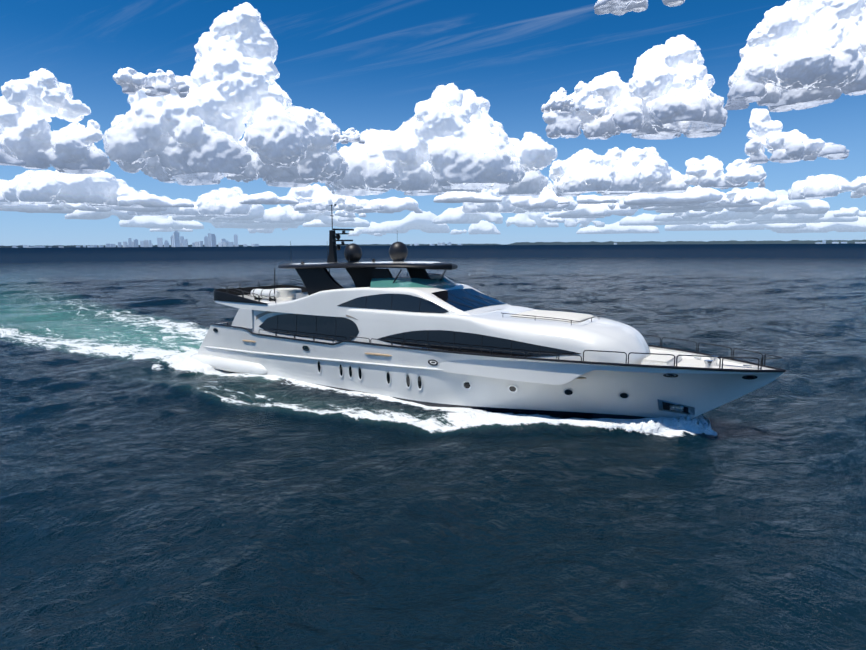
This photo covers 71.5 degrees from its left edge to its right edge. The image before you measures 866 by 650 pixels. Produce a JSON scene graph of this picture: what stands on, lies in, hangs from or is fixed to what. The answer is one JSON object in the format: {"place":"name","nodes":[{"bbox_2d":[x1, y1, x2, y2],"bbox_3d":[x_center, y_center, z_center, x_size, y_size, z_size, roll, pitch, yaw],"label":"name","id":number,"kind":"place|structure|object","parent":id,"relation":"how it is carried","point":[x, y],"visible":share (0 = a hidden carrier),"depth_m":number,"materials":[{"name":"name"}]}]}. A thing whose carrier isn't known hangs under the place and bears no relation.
{"place":"outdoors","nodes":[
{"label":"outdoors","id":0,"kind":"place"},
{"bbox_2d":[0,201,74,213],"bbox_3d":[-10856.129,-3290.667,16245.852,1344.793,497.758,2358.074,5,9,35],"label":"cloud","id":1,"kind":"structure","parent":0,"point":[33,208],"depth_m":15931.80,"materials":[{"name":"white"}]},
{"bbox_2d":[0,68,110,173],"bbox_3d":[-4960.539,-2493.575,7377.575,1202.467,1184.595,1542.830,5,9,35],"label":"cloud","id":2,"kind":"structure","parent":0,"point":[33,104],"depth_m":7240.65,"materials":[{"name":"white"}]},
{"bbox_2d":[48,200,99,210],"bbox_3d":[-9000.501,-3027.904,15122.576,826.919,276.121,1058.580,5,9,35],"label":"cloud","id":3,"kind":"structure","parent":0,"point":[61,206],"depth_m":14919.32,"materials":[{"name":"white"}]},
{"bbox_2d":[0,170,148,207],"bbox_3d":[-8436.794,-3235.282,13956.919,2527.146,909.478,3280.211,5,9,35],"label":"cloud","id":4,"kind":"structure","parent":0,"point":[56,187],"depth_m":13283.47,"materials":[{"name":"white"}]},
{"bbox_2d":[64,209,133,219],"bbox_3d":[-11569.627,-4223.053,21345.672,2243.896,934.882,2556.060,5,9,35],"label":"cloud","id":5,"kind":"structure","parent":0,"point":[95,215],"depth_m":20738.23,"materials":[{"name":"white"}]},
{"bbox_2d":[79,205,167,212],"bbox_3d":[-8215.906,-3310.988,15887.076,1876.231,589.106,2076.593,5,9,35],"label":"cloud","id":6,"kind":"structure","parent":0,"point":[144,209],"depth_m":15871.90,"materials":[{"name":"white"}]},
{"bbox_2d":[113,67,189,97],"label":"cloud","id":7,"kind":"structure","parent":0,"point":[129,81],"depth_m":3565.36,"materials":[{"name":"white"}]},
{"bbox_2d":[117,194,193,206],"bbox_3d":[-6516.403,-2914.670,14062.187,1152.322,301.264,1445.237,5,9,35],"label":"cloud","id":8,"kind":"structure","parent":0,"point":[148,200],"depth_m":13887.48,"materials":[{"name":"white"}]},
{"bbox_2d":[119,216,202,227],"bbox_3d":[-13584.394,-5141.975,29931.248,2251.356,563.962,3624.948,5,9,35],"label":"cloud","id":9,"kind":"structure","parent":0,"point":[144,221],"depth_m":29379.25,"materials":[{"name":"white"}]},
{"bbox_2d":[150,227,192,231],"bbox_3d":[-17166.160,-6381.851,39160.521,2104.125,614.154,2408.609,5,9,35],"label":"cloud","id":10,"kind":"structure","parent":0,"point":[170,229],"depth_m":38925.70,"materials":[{"name":"white"}]},
{"bbox_2d":[151,215,203,228],"bbox_3d":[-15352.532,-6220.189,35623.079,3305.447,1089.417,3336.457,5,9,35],"label":"cloud","id":11,"kind":"structure","parent":0,"point":[162,217],"depth_m":35165.66,"materials":[{"name":"white"}]},
{"bbox_2d":[127,187,252,216],"bbox_3d":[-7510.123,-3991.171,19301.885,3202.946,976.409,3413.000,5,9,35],"label":"cloud","id":12,"kind":"structure","parent":0,"point":[206,204],"depth_m":18798.99,"materials":[{"name":"white"}]},
{"bbox_2d":[195,201,238,216],"bbox_3d":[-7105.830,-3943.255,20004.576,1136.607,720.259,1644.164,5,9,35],"label":"cloud","id":13,"kind":"structure","parent":0,"point":[212,215],"depth_m":19625.54,"materials":[{"name":"white"}]},
{"bbox_2d":[172,204,264,220],"bbox_3d":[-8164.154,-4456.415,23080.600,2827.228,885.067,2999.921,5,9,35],"label":"cloud","id":14,"kind":"structure","parent":0,"point":[258,211],"depth_m":22691.92,"materials":[{"name":"white"}]},
{"bbox_2d":[102,2,348,187],"bbox_3d":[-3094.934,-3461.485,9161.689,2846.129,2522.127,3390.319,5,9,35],"label":"cloud","id":15,"kind":"structure","parent":0,"point":[193,137],"depth_m":8579.23,"materials":[{"name":"white"}]},
{"bbox_2d":[211,217,259,223],"bbox_3d":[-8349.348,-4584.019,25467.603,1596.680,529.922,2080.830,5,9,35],"label":"cloud","id":16,"kind":"structure","parent":0,"point":[227,221],"depth_m":25393.27,"materials":[{"name":"white"}]},
{"bbox_2d":[196,219,294,226],"bbox_3d":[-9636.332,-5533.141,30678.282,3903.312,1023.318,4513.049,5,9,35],"label":"cloud","id":17,"kind":"structure","parent":0,"point":[233,224],"depth_m":30222.74,"materials":[{"name":"white"}]},
{"bbox_2d":[212,207,298,228],"bbox_3d":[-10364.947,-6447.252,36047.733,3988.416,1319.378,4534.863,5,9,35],"label":"cloud","id":18,"kind":"structure","parent":0,"point":[218,226],"depth_m":35738.15,"materials":[{"name":"white"}]},
{"bbox_2d":[248,228,287,232],"bbox_3d":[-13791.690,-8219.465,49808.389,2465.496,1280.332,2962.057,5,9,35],"label":"cloud","id":19,"kind":"structure","parent":0,"point":[271,230],"depth_m":49123.13,"materials":[{"name":"white"}]},
{"bbox_2d":[239,191,298,204],"bbox_3d":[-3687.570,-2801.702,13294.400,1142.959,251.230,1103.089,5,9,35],"label":"cloud","id":20,"kind":"structure","parent":0,"point":[269,198],"depth_m":13009.95,"materials":[{"name":"white"}]},
{"bbox_2d":[247,205,294,222],"bbox_3d":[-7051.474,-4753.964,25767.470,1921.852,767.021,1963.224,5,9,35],"label":"cloud","id":21,"kind":"structure","parent":0,"point":[278,214],"depth_m":25458.47,"materials":[{"name":"white"}]},
{"bbox_2d":[251,205,344,225],"bbox_3d":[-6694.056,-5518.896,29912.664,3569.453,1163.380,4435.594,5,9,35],"label":"cloud","id":22,"kind":"structure","parent":0,"point":[326,220],"depth_m":29560.31,"materials":[{"name":"white"}]},
{"bbox_2d":[294,196,329,210],"bbox_3d":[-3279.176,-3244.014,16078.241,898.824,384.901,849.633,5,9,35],"label":"cloud","id":23,"kind":"structure","parent":0,"point":[304,204],"depth_m":16012.89,"materials":[{"name":"white"}]},
{"bbox_2d":[289,208,354,221],"bbox_3d":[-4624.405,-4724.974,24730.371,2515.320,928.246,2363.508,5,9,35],"label":"cloud","id":24,"kind":"structure","parent":0,"point":[297,216],"depth_m":24463.73,"materials":[{"name":"white"}]},
{"bbox_2d":[287,184,384,213],"bbox_3d":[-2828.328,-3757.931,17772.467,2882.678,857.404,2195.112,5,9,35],"label":"cloud","id":25,"kind":"structure","parent":0,"point":[315,192],"depth_m":17319.99,"materials":[{"name":"white"}]},
{"bbox_2d":[302,216,369,226],"bbox_3d":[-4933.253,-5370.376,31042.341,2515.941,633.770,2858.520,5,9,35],"label":"cloud","id":26,"kind":"structure","parent":0,"point":[358,222],"depth_m":30542.51,"materials":[{"name":"white"}]},
{"bbox_2d":[332,195,362,208],"bbox_3d":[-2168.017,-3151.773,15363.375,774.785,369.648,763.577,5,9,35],"label":"cloud","id":27,"kind":"structure","parent":0,"point":[339,200],"depth_m":15280.22,"materials":[{"name":"white"}]},
{"bbox_2d":[331,128,364,143],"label":"cloud","id":28,"kind":"structure","parent":0,"point":[351,135],"depth_m":5294.52,"materials":[{"name":"white"}]},
{"bbox_2d":[334,210,365,217],"bbox_3d":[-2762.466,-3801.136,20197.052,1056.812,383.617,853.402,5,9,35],"label":"cloud","id":29,"kind":"structure","parent":0,"point":[341,213],"depth_m":20077.61,"materials":[{"name":"white"}]},
{"bbox_2d":[334,201,372,210],"bbox_3d":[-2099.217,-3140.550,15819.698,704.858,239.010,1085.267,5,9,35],"label":"cloud","id":30,"kind":"structure","parent":0,"point":[368,208],"depth_m":15785.62,"materials":[{"name":"white"}]},
{"bbox_2d":[347,227,385,235],"bbox_3d":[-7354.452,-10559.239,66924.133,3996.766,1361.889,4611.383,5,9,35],"label":"cloud","id":31,"kind":"structure","parent":0,"point":[357,231],"depth_m":66057.73,"materials":[{"name":"white"}]},
{"bbox_2d":[353,197,422,213],"bbox_3d":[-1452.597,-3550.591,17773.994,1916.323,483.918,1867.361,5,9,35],"label":"cloud","id":32,"kind":"structure","parent":0,"point":[392,204],"depth_m":17398.90,"materials":[{"name":"white"}]},
{"bbox_2d":[362,211,449,233],"bbox_3d":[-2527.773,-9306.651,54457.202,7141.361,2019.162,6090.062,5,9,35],"label":"cloud","id":33,"kind":"structure","parent":0,"point":[417,221],"depth_m":52998.71,"materials":[{"name":"white"}]},
{"bbox_2d":[0,243,865,649],"bbox_3d":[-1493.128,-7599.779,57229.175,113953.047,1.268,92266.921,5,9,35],"label":"sea water","id":34,"kind":"structure","parent":0,"point":[160,489],"depth_m":21.04,"materials":[{"name":"blue liquid"}]},
{"bbox_2d":[0,239,865,247],"bbox_3d":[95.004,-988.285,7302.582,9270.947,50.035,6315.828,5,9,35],"label":"shore treeline","id":35,"kind":"object","parent":34,"relation":"on","point":[674,242],"visible":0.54,"depth_m":8079.86,"materials":[{"name":"teal"}]},
{"bbox_2d":[190,204,785,418],"bbox_3d":[-0.494,-1.010,34.506,36.176,12.316,7.703,5,9,35],"label":"yacht","id":36,"kind":"object","parent":34,"relation":"on","point":[421,335],"visible":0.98,"depth_m":30.38,"materials":[{"name":"white plastic"}]},
{"bbox_2d":[0,0,865,245],"label":"sky","id":37,"kind":"structure","parent":0,"point":[362,64],"materials":[{"name":"blue"}]},
{"bbox_2d":[12,229,865,247],"bbox_3d":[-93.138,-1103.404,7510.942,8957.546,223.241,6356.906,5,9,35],"label":"city skyline","id":38,"kind":"structure","parent":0,"point":[177,240],"depth_m":7455.43,"materials":[{"name":"grey glass"}]},
{"bbox_2d":[325,83,557,195],"bbox_3d":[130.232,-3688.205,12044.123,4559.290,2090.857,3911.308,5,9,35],"label":"cloud","id":39,"kind":"structure","parent":0,"point":[435,144],"depth_m":10941.79,"materials":[{"name":"white"}]},
{"bbox_2d":[432,206,502,223],"bbox_3d":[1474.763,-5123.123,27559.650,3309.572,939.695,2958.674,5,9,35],"label":"cloud","id":40,"kind":"structure","parent":0,"point":[457,215],"depth_m":26815.33,"materials":[{"name":"white"}]},
{"bbox_2d":[433,191,501,202],"bbox_3d":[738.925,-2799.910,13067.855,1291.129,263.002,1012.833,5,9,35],"label":"cloud","id":41,"kind":"structure","parent":0,"point":[458,197],"depth_m":12935.78,"materials":[{"name":"white"}]},
{"bbox_2d":[450,220,500,234],"bbox_3d":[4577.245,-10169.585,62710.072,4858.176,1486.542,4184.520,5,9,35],"label":"cloud","id":42,"kind":"structure","parent":0,"point":[483,227],"depth_m":61173.55,"materials":[{"name":"white"}]},
{"bbox_2d":[462,176,577,213],"bbox_3d":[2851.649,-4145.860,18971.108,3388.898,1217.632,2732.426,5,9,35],"label":"cloud","id":43,"kind":"structure","parent":0,"point":[505,205],"depth_m":18604.44,"materials":[{"name":"white"}]},
{"bbox_2d":[506,212,558,226],"bbox_3d":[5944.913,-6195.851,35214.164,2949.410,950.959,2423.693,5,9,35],"label":"cloud","id":44,"kind":"structure","parent":0,"point":[522,220],"depth_m":34843.19,"materials":[{"name":"white"}]},
{"bbox_2d":[509,194,557,207],"bbox_3d":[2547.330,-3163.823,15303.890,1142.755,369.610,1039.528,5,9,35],"label":"cloud","id":45,"kind":"structure","parent":0,"point":[548,201],"depth_m":15101.27,"materials":[{"name":"white"}]},
{"bbox_2d":[527,190,569,208],"bbox_3d":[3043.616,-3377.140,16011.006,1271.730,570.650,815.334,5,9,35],"label":"cloud","id":46,"kind":"structure","parent":0,"point":[545,193],"depth_m":15858.00,"materials":[{"name":"white"}]},
{"bbox_2d":[541,214,564,222],"bbox_3d":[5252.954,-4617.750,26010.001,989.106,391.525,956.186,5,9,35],"label":"cloud","id":47,"kind":"structure","parent":0,"point":[553,220],"depth_m":25789.79,"materials":[{"name":"white"}]},
{"bbox_2d":[541,87,579,112],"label":"cloud","id":48,"kind":"structure","parent":0,"point":[560,101],"depth_m":4067.30,"materials":[{"name":"white"}]},
{"bbox_2d":[561,216,604,217],"bbox_3d":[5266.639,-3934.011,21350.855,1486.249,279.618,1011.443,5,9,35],"label":"cloud","id":49,"kind":"structure","parent":0,"point":[584,217],"depth_m":21187.09,"materials":[{"name":"white"}]},
{"bbox_2d":[564,218,604,226],"bbox_3d":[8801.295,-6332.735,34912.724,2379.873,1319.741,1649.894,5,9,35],"label":"cloud","id":50,"kind":"structure","parent":0,"point":[575,222],"depth_m":34693.12,"materials":[{"name":"white"}]},
{"bbox_2d":[558,195,616,203],"bbox_3d":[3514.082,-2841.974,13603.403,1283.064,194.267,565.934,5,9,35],"label":"cloud","id":51,"kind":"structure","parent":0,"point":[588,199],"depth_m":13387.09,"materials":[{"name":"white"}]},
{"bbox_2d":[548,203,637,217],"bbox_3d":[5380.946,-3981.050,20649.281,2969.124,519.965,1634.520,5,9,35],"label":"cloud","id":52,"kind":"structure","parent":0,"point":[596,210],"depth_m":20303.92,"materials":[{"name":"white"}]},
{"bbox_2d":[576,221,659,233],"bbox_3d":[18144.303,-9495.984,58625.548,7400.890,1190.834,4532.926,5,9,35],"label":"cloud","id":53,"kind":"structure","parent":0,"point":[614,228],"depth_m":57535.09,"materials":[{"name":"white"}]},
{"bbox_2d":[549,146,688,196],"bbox_3d":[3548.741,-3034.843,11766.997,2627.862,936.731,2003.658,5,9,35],"label":"cloud","id":54,"kind":"structure","parent":0,"point":[614,172],"depth_m":11290.14,"materials":[{"name":"white"}]},
{"bbox_2d":[607,196,640,209],"bbox_3d":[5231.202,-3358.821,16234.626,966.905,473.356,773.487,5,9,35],"label":"cloud","id":55,"kind":"structure","parent":0,"point":[620,201],"depth_m":16038.42,"materials":[{"name":"white"}]},
{"bbox_2d":[542,35,727,139],"bbox_3d":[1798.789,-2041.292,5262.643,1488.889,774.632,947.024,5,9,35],"label":"cloud","id":56,"kind":"structure","parent":0,"point":[665,92],"depth_m":4964.76,"materials":[{"name":"white"}]},
{"bbox_2d":[594,0,684,14],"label":"cloud","id":57,"kind":"structure","parent":0,"point":[618,7],"depth_m":2313.41,"materials":[{"name":"white"}]},
{"bbox_2d":[619,213,699,225],"bbox_3d":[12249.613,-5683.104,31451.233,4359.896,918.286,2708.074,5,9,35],"label":"cloud","id":58,"kind":"structure","parent":0,"point":[643,219],"depth_m":31083.11,"materials":[{"name":"white"}]},
{"bbox_2d":[637,187,699,207],"bbox_3d":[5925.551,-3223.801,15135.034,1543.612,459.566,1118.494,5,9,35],"label":"cloud","id":59,"kind":"structure","parent":0,"point":[665,205],"depth_m":15076.77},
{"bbox_2d":[623,185,722,205],"bbox_3d":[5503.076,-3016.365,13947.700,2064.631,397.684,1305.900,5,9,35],"label":"cloud","id":60,"kind":"structure","parent":0,"point":[697,194],"depth_m":13789.88,"materials":[{"name":"white"}]},
{"bbox_2d":[643,205,717,210],"bbox_3d":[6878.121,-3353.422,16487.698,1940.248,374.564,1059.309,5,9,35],"label":"cloud","id":61,"kind":"structure","parent":0,"point":[663,208],"depth_m":16582.60,"materials":[{"name":"white"}]},
{"bbox_2d":[668,206,703,208],"bbox_3d":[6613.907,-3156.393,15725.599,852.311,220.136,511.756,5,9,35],"label":"cloud","id":62,"kind":"structure","parent":0,"point":[679,207],"depth_m":15665.74,"materials":[{"name":"grey"}]},
{"bbox_2d":[667,210,712,216],"bbox_3d":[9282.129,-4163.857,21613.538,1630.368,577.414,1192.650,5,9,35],"label":"cloud","id":63,"kind":"structure","parent":0,"point":[692,213],"depth_m":21194.46,"materials":[{"name":"white"}]},
{"bbox_2d":[655,192,724,212],"bbox_3d":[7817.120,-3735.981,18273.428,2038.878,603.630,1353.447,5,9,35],"label":"cloud","id":64,"kind":"structure","parent":0,"point":[706,210],"depth_m":18124.36,"materials":[{"name":"white"}]},
{"bbox_2d":[676,220,727,222],"bbox_3d":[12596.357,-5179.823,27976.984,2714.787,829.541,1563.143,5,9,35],"label":"cloud","id":65,"kind":"structure","parent":0,"point":[708,222],"depth_m":28261.61,"materials":[{"name":"white"}]},
{"bbox_2d":[680,208,728,219],"bbox_3d":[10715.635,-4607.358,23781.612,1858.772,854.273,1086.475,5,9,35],"label":"cloud","id":66,"kind":"structure","parent":0,"point":[724,213],"depth_m":23738.62,"materials":[{"name":"white"}]},
{"bbox_2d":[653,209,758,221],"bbox_3d":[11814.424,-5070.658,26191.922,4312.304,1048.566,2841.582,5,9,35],"label":"cloud","id":67,"kind":"structure","parent":0,"point":[663,217],"depth_m":25479.27,"materials":[{"name":"white"}]},
{"bbox_2d":[665,223,764,230],"bbox_3d":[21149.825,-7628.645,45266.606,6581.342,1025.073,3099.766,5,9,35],"label":"cloud","id":68,"kind":"structure","parent":0,"point":[696,227],"depth_m":45346.48,"materials":[{"name":"white"}]},
{"bbox_2d":[683,193,761,207],"bbox_3d":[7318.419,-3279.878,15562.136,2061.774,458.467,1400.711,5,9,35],"label":"cloud","id":69,"kind":"structure","parent":0,"point":[733,204],"depth_m":15327.72,"materials":[{"name":"white"}]},
{"bbox_2d":[697,220,751,224],"bbox_3d":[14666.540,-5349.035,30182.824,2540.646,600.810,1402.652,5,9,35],"label":"cloud","id":70,"kind":"structure","parent":0,"point":[738,222],"depth_m":29824.57,"materials":[{"name":"white"}]},
{"bbox_2d":[684,155,766,189],"bbox_3d":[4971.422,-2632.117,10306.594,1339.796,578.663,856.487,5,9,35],"label":"cloud","id":71,"kind":"structure","parent":0,"point":[707,171],"depth_m":10187.23,"materials":[{"name":"white"}]},
{"bbox_2d":[715,191,752,203],"bbox_3d":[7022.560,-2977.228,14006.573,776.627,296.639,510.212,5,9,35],"label":"cloud","id":72,"kind":"structure","parent":0,"point":[728,198],"depth_m":13963.54,"materials":[{"name":"white"}]},
{"bbox_2d":[699,187,804,221],"bbox_3d":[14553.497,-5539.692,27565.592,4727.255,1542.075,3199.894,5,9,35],"label":"cloud","id":73,"kind":"structure","parent":0,"point":[767,216],"depth_m":26404.32,"materials":[{"name":"white"}]},
{"bbox_2d":[710,222,800,229],"bbox_3d":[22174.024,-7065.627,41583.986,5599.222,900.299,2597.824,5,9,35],"label":"cloud","id":74,"kind":"structure","parent":0,"point":[736,226],"depth_m":41301.74,"materials":[{"name":"white"}]},
{"bbox_2d":[725,187,801,211],"bbox_3d":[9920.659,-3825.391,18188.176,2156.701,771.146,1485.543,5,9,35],"label":"cloud","id":75,"kind":"structure","parent":0,"point":[763,196],"depth_m":17963.07,"materials":[{"name":"white"}]},
{"bbox_2d":[752,202,791,212],"bbox_3d":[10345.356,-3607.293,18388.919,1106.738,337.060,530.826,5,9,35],"label":"cloud","id":76,"kind":"structure","parent":0,"point":[770,206],"depth_m":18372.17,"materials":[{"name":"white"}]},
{"bbox_2d":[739,214,824,221],"bbox_3d":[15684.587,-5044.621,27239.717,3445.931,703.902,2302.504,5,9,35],"label":"cloud","id":77,"kind":"structure","parent":0,"point":[807,217],"depth_m":26376.59,"materials":[{"name":"white"}]},
{"bbox_2d":[765,223,805,229],"bbox_3d":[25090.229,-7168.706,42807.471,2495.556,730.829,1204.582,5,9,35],"label":"cloud","id":78,"kind":"structure","parent":0,"point":[802,225],"depth_m":41907.37,"materials":[{"name":"white"}]},
{"bbox_2d":[753,195,829,214],"bbox_3d":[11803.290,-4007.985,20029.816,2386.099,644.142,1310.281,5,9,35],"label":"cloud","id":79,"kind":"structure","parent":0,"point":[817,206],"depth_m":19533.28,"materials":[{"name":"white"}]},
{"bbox_2d":[764,223,819,231],"bbox_3d":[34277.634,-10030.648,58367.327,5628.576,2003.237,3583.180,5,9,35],"label":"cloud","id":80,"kind":"structure","parent":0,"point":[809,227],"depth_m":56466.99,"materials":[{"name":"white"}]},
{"bbox_2d":[724,0,865,111],"bbox_3d":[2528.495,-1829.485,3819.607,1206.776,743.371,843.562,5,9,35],"label":"cloud","id":81,"kind":"structure","parent":0,"point":[799,54],"depth_m":3739.47,"materials":[{"name":"white"}]},
{"bbox_2d":[745,108,849,163],"bbox_3d":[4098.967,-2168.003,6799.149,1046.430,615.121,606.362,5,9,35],"label":"cloud","id":82,"kind":"structure","parent":0,"point":[794,145],"depth_m":6811.78,"materials":[{"name":"white"}]},
{"bbox_2d":[757,210,857,223],"bbox_3d":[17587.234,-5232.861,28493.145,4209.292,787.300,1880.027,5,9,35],"label":"cloud","id":83,"kind":"structure","parent":0,"point":[828,217],"depth_m":27256.09,"materials":[{"name":"white"}]},
{"bbox_2d":[776,216,865,232],"bbox_3d":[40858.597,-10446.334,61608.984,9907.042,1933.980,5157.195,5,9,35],"label":"cloud","id":84,"kind":"structure","parent":0,"point":[859,225],"depth_m":60307.67,"materials":[{"name":"white"}]},
{"bbox_2d":[788,174,865,199],"bbox_3d":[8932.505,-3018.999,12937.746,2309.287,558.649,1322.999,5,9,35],"label":"cloud","id":85,"kind":"structure","parent":0,"point":[821,186],"depth_m":12932.54,"materials":[{"name":"white"}]},
{"bbox_2d":[833,207,865,216],"bbox_3d":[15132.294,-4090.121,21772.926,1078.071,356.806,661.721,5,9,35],"label":"cloud","id":86,"kind":"structure","parent":0,"point":[849,212],"depth_m":21655.17,"materials":[{"name":"white"}]}
]}

